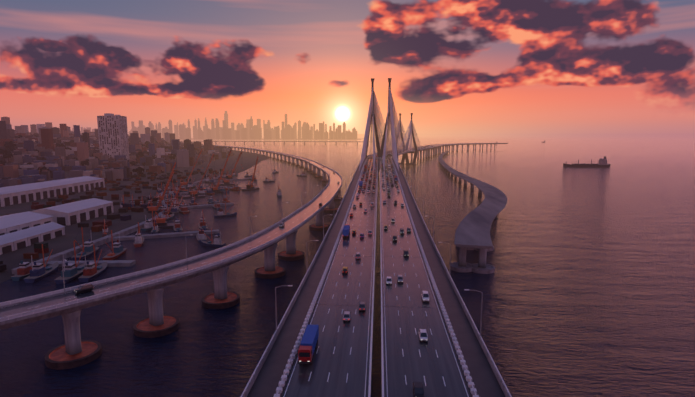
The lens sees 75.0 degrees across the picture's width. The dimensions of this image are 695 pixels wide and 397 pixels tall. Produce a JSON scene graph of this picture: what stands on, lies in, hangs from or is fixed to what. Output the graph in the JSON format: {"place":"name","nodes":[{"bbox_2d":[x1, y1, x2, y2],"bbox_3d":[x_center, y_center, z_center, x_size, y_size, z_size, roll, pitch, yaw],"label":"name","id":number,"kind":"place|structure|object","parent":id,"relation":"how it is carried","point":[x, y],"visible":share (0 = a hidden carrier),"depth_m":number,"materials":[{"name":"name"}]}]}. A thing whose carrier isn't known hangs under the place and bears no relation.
{"place":"outdoors","nodes":[
{"label":"outdoors","id":0,"kind":"place"},
{"bbox_2d":[0,150,268,282],"bbox_3d":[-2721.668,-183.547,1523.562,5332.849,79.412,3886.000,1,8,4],"label":"harbour ground","id":1,"kind":"structure","parent":0,"point":[13,259],"depth_m":379.83,"materials":[{"name":"grey concrete"}]},
{"bbox_2d":[0,176,113,254],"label":"warehouses","id":2,"kind":"structure","parent":1,"relation":"on","point":[21,230],"depth_m":317.92,"materials":[{"name":"white metal"}]},
{"bbox_2d":[97,113,128,159],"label":"tower block","id":3,"kind":"structure","parent":1,"relation":"on","point":[113,134],"depth_m":943.56,"materials":[{"name":"concrete"}]},
{"bbox_2d":[0,168,231,270],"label":"waterfront shacks","id":4,"kind":"structure","parent":1,"relation":"on","point":[97,225],"depth_m":427.04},
{"bbox_2d":[0,132,231,176],"bbox_3d":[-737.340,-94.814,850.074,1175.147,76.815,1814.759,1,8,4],"label":"trees","id":5,"kind":"object","parent":1,"relation":"on","point":[9,146],"visible":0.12,"depth_m":831.00,"materials":[{"name":"green plant"}]},
{"bbox_2d":[0,117,233,187],"bbox_3d":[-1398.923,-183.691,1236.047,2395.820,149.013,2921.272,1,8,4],"label":"city buildings","id":6,"kind":"structure","parent":1,"relation":"on","point":[58,161],"depth_m":873.94,"materials":[{"name":"grey concrete"}]},
{"bbox_2d":[30,111,360,139],"bbox_3d":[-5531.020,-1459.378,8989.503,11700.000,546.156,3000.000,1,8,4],"label":"city skyline","id":7,"kind":"structure","parent":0,"point":[250,131],"depth_m":8014.96},
{"bbox_2d":[180,140,368,144],"bbox_3d":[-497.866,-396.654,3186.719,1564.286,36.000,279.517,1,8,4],"label":"bridge","id":8,"kind":"structure","parent":0,"point":[325,141],"depth_m":3171.80,"materials":[{"name":"concrete"}]},
{"bbox_2d":[0,136,694,396],"bbox_3d":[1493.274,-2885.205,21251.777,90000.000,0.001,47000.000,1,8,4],"label":"sea","id":9,"kind":"structure","parent":0,"point":[586,288],"depth_m":199.21,"materials":[{"name":"blue liquid"}]},
{"bbox_2d":[11,174,249,274],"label":"jetties","id":10,"kind":"object","parent":9,"relation":"in","point":[68,253],"visible":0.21,"depth_m":275.60,"materials":[{"name":"concrete"}]},
{"bbox_2d":[11,149,306,283],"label":"fishing boats","id":11,"kind":"object","parent":9,"relation":"on","point":[35,272],"visible":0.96,"depth_m":303.35,"materials":[{"name":"orange"}]},
{"bbox_2d":[45,147,342,369],"bbox_3d":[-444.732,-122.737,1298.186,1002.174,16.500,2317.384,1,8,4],"label":"bridge piers","id":12,"kind":"structure","parent":9,"relation":"in","point":[74,350],"depth_m":149.04,"materials":[{"name":"concrete"}]},
{"bbox_2d":[0,144,341,329],"bbox_3d":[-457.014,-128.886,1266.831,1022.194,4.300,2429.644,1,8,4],"label":"viaduct deck","id":13,"kind":"structure","parent":12,"relation":"on","point":[27,310],"depth_m":149.63,"materials":[{"name":"concrete"}]},
{"bbox_2d":[74,283,93,293],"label":"car","id":14,"kind":"object","parent":13,"relation":"on","point":[84,288],"visible":1,"depth_m":132.86,"materials":[{"name":"black paint"}]},
{"bbox_2d":[62,148,329,291],"bbox_3d":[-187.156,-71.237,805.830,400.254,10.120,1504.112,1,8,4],"label":"street lamps","id":15,"kind":"object","parent":13,"relation":"on","point":[189,234],"visible":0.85,"depth_m":201.40,"materials":[{"name":"grey"}]},
{"bbox_2d":[411,144,495,160],"bbox_3d":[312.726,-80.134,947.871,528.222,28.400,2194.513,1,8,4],"label":"bridge piers","id":16,"kind":"structure","parent":9,"relation":"in","point":[426,152],"depth_m":1526.57,"materials":[{"name":"concrete"}]},
{"bbox_2d":[241,143,511,396],"bbox_3d":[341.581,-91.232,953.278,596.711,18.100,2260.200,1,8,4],"label":"bridge deck","id":17,"kind":"structure","parent":16,"relation":"on","point":[451,357],"depth_m":114.05,"materials":[{"name":"asphalt"}]},
{"bbox_2d":[298,325,318,364],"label":"lorry","id":18,"kind":"object","parent":17,"relation":"on","point":[308,344],"visible":1,"depth_m":93.28,"materials":[{"name":"red paint"}]},
{"bbox_2d":[342,267,347,272],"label":"car","id":19,"kind":"object","parent":17,"relation":"on","point":[345,270],"visible":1,"depth_m":152.32,"materials":[{"name":"black paint"}]},
{"bbox_2d":[343,224,349,237],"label":"vehicle","id":20,"kind":"object","parent":17,"relation":"on","point":[346,229],"visible":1,"depth_m":202.46,"materials":[{"name":"blue paint"}]},
{"bbox_2d":[343,311,350,320],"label":"car","id":21,"kind":"object","parent":17,"relation":"on","point":[347,316],"visible":1,"depth_m":113.42,"materials":[{"name":"grey paint"}]},
{"bbox_2d":[355,252,360,258],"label":"car","id":22,"kind":"object","parent":17,"relation":"on","point":[358,255],"visible":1,"depth_m":169.18,"materials":[{"name":"grey paint"}]},
{"bbox_2d":[359,302,365,310],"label":"car","id":23,"kind":"object","parent":17,"relation":"on","point":[362,306],"visible":1,"depth_m":120.17,"materials":[{"name":"grey paint"}]},
{"bbox_2d":[275,145,482,337],"bbox_3d":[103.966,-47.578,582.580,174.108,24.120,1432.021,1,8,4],"label":"street lamps","id":24,"kind":"object","parent":17,"relation":"on","point":[407,177],"visible":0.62,"depth_m":148.26,"materials":[{"name":"grey metal"}]},
{"bbox_2d":[386,276,391,283],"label":"car","id":25,"kind":"object","parent":17,"relation":"on","point":[388,280],"visible":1,"depth_m":141.60,"materials":[{"name":"white paint"}]},
{"bbox_2d":[359,78,420,176],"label":"cable stay pylons","id":26,"kind":"object","parent":17,"relation":"on","point":[373,111],"visible":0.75,"depth_m":700.92,"materials":[{"name":"concrete"}]},
{"bbox_2d":[397,275,402,282],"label":"car","id":27,"kind":"object","parent":17,"relation":"on","point":[399,278],"visible":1,"depth_m":143.39,"materials":[{"name":"grey paint"}]},
{"bbox_2d":[403,250,408,256],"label":"car","id":28,"kind":"object","parent":17,"relation":"on","point":[406,253],"visible":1,"depth_m":172.76,"materials":[{"name":"black paint"}]},
{"bbox_2d":[413,382,424,396],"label":"black car","id":29,"kind":"object","parent":17,"relation":"on","point":[418,390],"visible":0.98,"depth_m":80.38,"materials":[{"name":"black paint"}]},
{"bbox_2d":[419,329,427,340],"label":"white car","id":30,"kind":"object","parent":17,"relation":"on","point":[423,335],"visible":0.98,"depth_m":102.72,"materials":[{"name":"white paint"}]},
{"bbox_2d":[421,291,429,301],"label":"car","id":31,"kind":"object","parent":17,"relation":"on","point":[424,295],"visible":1,"depth_m":127.32,"materials":[{"name":"white paint"}]},
{"bbox_2d":[439,152,496,273],"bbox_3d":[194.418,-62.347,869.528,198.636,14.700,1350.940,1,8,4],"label":"bridge piers","id":32,"kind":"structure","parent":9,"relation":"in","point":[481,266],"depth_m":214.07,"materials":[{"name":"concrete"}]},
{"bbox_2d":[438,151,506,248],"bbox_3d":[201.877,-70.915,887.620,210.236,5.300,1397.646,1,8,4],"label":"ramp deck","id":33,"kind":"structure","parent":32,"relation":"on","point":[473,228],"depth_m":274.34,"materials":[{"name":"grey concrete"}]},
{"bbox_2d":[495,141,610,166],"bbox_3d":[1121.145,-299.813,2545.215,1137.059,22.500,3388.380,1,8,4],"label":"ships","id":34,"kind":"object","parent":9,"relation":"on","point":[602,162],"visible":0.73,"depth_m":911.20,"materials":[{"name":"grey metal"}]},
{"bbox_2d":[0,0,694,135],"label":"sky","id":35,"kind":"structure","parent":0,"point":[461,67],"materials":[{"name":"orange"}]}
]}

